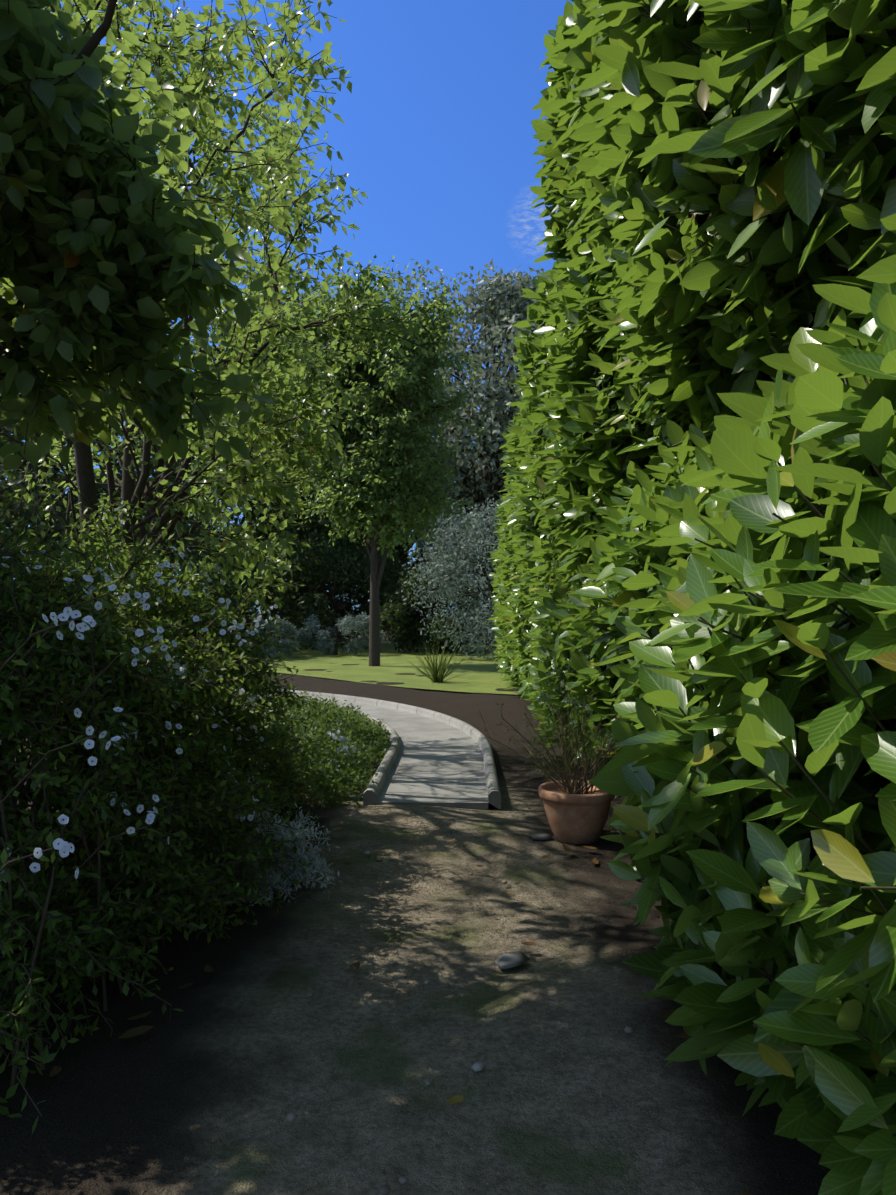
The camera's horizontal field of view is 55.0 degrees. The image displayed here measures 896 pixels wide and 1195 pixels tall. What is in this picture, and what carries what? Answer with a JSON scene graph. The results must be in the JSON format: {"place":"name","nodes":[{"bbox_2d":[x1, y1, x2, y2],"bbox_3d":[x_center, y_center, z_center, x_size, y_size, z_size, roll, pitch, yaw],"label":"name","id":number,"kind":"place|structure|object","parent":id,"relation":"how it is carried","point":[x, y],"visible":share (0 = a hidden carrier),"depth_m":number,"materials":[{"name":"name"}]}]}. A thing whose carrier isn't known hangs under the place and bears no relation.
{"place":"outdoors","nodes":[
{"label":"outdoors","id":0,"kind":"place"},
{"bbox_2d":[0,415,93,583],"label":"tree","id":1,"kind":"object","parent":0,"point":[6,432],"depth_m":41.29,"materials":[{"name":"green plant"}]},
{"bbox_2d":[0,412,231,574],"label":"shrub","id":2,"kind":"object","parent":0,"point":[15,481],"depth_m":31.35,"materials":[{"name":"green plant"}]},
{"bbox_2d":[0,0,275,462],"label":"pear tree","id":3,"kind":"object","parent":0,"point":[36,165],"depth_m":3.54,"materials":[{"name":"green plant"}]},
{"bbox_2d":[0,0,447,604],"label":"pear tree","id":4,"kind":"object","parent":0,"point":[73,341],"depth_m":4.09,"materials":[{"name":"green plant"}]},
{"bbox_2d":[38,0,449,608],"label":"pear tree leaves","id":5,"kind":"object","parent":4,"relation":"attached to","point":[260,176],"visible":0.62,"depth_m":7.63,"materials":[{"name":"green plant"}]},
{"bbox_2d":[122,293,395,637],"bbox_3d":[-8.004,-5.446,40.186,15.337,15.408,15.162,0,-1,1],"label":"tree","id":6,"kind":"object","parent":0,"point":[319,525],"depth_m":37.53,"materials":[{"name":"green plant"}]},
{"bbox_2d":[0,0,572,614],"label":"sky","id":7,"kind":"structure","parent":0,"point":[437,132],"materials":[{"name":"blue"}]},
{"bbox_2d":[272,689,500,809],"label":"concrete path","id":8,"kind":"structure","parent":0,"point":[440,759],"depth_m":8.69,"materials":[{"name":"grey concrete"}]},
{"bbox_2d":[250,639,524,694],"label":"lawn","id":9,"kind":"structure","parent":0,"point":[486,677],"depth_m":23.96,"materials":[{"name":"green plant"}]},
{"bbox_2d":[22,490,264,612],"bbox_3d":[-10.851,-0.490,30.274,8.057,6.347,9.060,0,-1,1],"label":"dark shrub","id":10,"kind":"object","parent":9,"relation":"on","point":[177,544],"depth_m":30.56,"materials":[{"name":"green plant"}]},
{"bbox_2d":[237,616,300,658],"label":"silver shrub","id":11,"kind":"object","parent":9,"relation":"on","point":[287,627],"depth_m":28.55,"materials":[{"name":"plant"}]},
{"bbox_2d":[255,528,410,650],"bbox_3d":[-4.539,-0.197,35.962,6.475,5.773,7.579,0,-1,1],"label":"dark shrub","id":12,"kind":"object","parent":9,"relation":"on","point":[300,558],"depth_m":34.93,"materials":[{"name":"green plant"}]},
{"bbox_2d":[293,612,384,655],"bbox_3d":[-4.222,1.391,30.908,3.228,1.779,2.948,-1,-1,43],"label":"silver shrub","id":13,"kind":"object","parent":9,"relation":"on","point":[326,646],"depth_m":30.42,"materials":[{"name":"plant"}]},
{"bbox_2d":[277,251,488,665],"bbox_3d":[-2.178,-3.840,24.841,5.153,11.656,6.673,1,-1,-44],"label":"tree","id":14,"kind":"object","parent":9,"relation":"on","point":[409,384],"depth_m":23.93,"materials":[{"name":"green plant"}]},
{"bbox_2d":[368,562,496,652],"bbox_3d":[-0.357,0.518,32.988,5.134,3.694,5.868,0,-1,1],"label":"dark shrub","id":15,"kind":"object","parent":9,"relation":"on","point":[401,620],"depth_m":32.50,"materials":[{"name":"green plant"}]},
{"bbox_2d":[407,639,476,682],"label":"grass tuft","id":16,"kind":"object","parent":9,"relation":"on","point":[435,676],"visible":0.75,"depth_m":18.87,"materials":[{"name":"green plant"}]},
{"bbox_2d":[399,495,504,659],"bbox_3d":[1.643,-0.540,28.835,6.607,5.853,6.252,0,-1,1],"label":"silver shrub","id":17,"kind":"object","parent":9,"relation":"on","point":[456,550],"depth_m":28.22,"materials":[{"name":"plant"}]},
{"bbox_2d":[0,615,830,1194],"bbox_3d":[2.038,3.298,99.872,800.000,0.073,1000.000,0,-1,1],"label":"ground","id":18,"kind":"structure","parent":0,"point":[226,1069],"depth_m":3.08,"materials":[{"name":"brown soil"}]},
{"bbox_2d":[0,480,331,1133],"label":"plumbago bush","id":19,"kind":"object","parent":18,"relation":"on","point":[42,969],"depth_m":3.73,"materials":[{"name":"green plant"}]},
{"bbox_2d":[0,76,359,601],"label":"pear tree","id":20,"kind":"object","parent":18,"relation":"on","point":[126,485],"depth_m":9.94,"materials":[{"name":"green plant"}]},
{"bbox_2d":[1,59,367,546],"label":"pear tree leaves","id":21,"kind":"object","parent":20,"relation":"attached to","point":[108,453],"visible":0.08,"depth_m":9.71,"materials":[{"name":"green plant"}]},
{"bbox_2d":[134,510,294,621],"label":"dark shrub","id":22,"kind":"object","parent":18,"relation":"on","point":[197,531],"depth_m":42.19,"materials":[{"name":"green plant"}]},
{"bbox_2d":[200,803,342,905],"bbox_3d":[-0.960,1.409,4.790,0.791,0.588,0.779,0,-1,1],"label":"dusty miller plant","id":23,"kind":"object","parent":18,"relation":"on","point":[306,858],"depth_m":4.72,"materials":[{"name":"plant"}]},
{"bbox_2d":[174,688,400,811],"bbox_3d":[-2.239,1.651,10.232,3.247,0.880,7.920,0,-1,-14],"label":"ground cover","id":24,"kind":"object","parent":18,"relation":"on","point":[349,724],"depth_m":8.72,"materials":[{"name":"green plant"}]},
{"bbox_2d":[199,522,413,644],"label":"dark shrub","id":25,"kind":"object","parent":18,"relation":"on","point":[358,611],"depth_m":40.39,"materials":[{"name":"green plant"}]},
{"bbox_2d":[212,801,548,1104],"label":"fallen leaves","id":26,"kind":"object","parent":18,"relation":"on","point":[454,1099],"visible":0.62,"depth_m":3.71,"materials":[{"name":"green plant"}]},
{"bbox_2d":[306,399,485,640],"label":"tree","id":27,"kind":"object","parent":18,"relation":"on","point":[415,552],"depth_m":45.85,"materials":[{"name":"green plant"}]},
{"bbox_2d":[49,761,753,1194],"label":"leaf litter","id":28,"kind":"object","parent":18,"relation":"on","point":[131,1033],"visible":0.19,"depth_m":3.25,"materials":[{"name":"brown plant"}]},
{"bbox_2d":[286,800,632,1194],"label":"path pebbles","id":29,"kind":"object","parent":18,"relation":"on","point":[386,1188],"visible":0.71,"depth_m":2.82,"materials":[{"name":"grey stone"}]},
{"bbox_2d":[494,951,529,969],"bbox_3d":[0.271,1.603,3.807,0.131,0.037,0.183,-1,-1,41],"label":"flat stone","id":30,"kind":"object","parent":18,"relation":"on","point":[509,960],"visible":0.97,"depth_m":3.78,"materials":[{"name":"grey stone"}]},
{"bbox_2d":[530,834,551,840],"bbox_3d":[0.645,1.640,5.897,0.158,0.037,0.111,0,-1,-18],"label":"flat stone","id":31,"kind":"object","parent":18,"relation":"on","point":[543,837],"visible":1,"depth_m":5.86,"materials":[{"name":"grey stone"}]},
{"bbox_2d":[538,780,615,844],"bbox_3d":[0.881,1.478,5.893,0.524,0.358,0.524,0,-1,1],"label":"terracotta pot","id":32,"kind":"object","parent":18,"relation":"on","point":[577,819],"visible":0.79,"depth_m":5.72,"materials":[{"name":"brown ceramic"}]},
{"bbox_2d":[479,682,632,812],"bbox_3d":[0.867,1.064,5.917,1.322,1.092,1.239,0,-1,1],"label":"pot plant","id":33,"kind":"object","parent":32,"relation":"in","point":[575,788],"depth_m":5.86,"materials":[{"name":"green plant"}]},
{"bbox_2d":[487,0,895,1194],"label":"laurel hedge","id":34,"kind":"object","parent":18,"relation":"on","point":[799,1048],"depth_m":2.71,"materials":[{"name":"green plant"}]},
{"bbox_2d":[383,259,549,647],"bbox_3d":[1.898,-6.582,37.655,11.808,17.588,11.864,0,-1,1],"label":"oak tree","id":35,"kind":"object","parent":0,"point":[507,304],"depth_m":35.95,"materials":[{"name":"green plant"}]}
]}

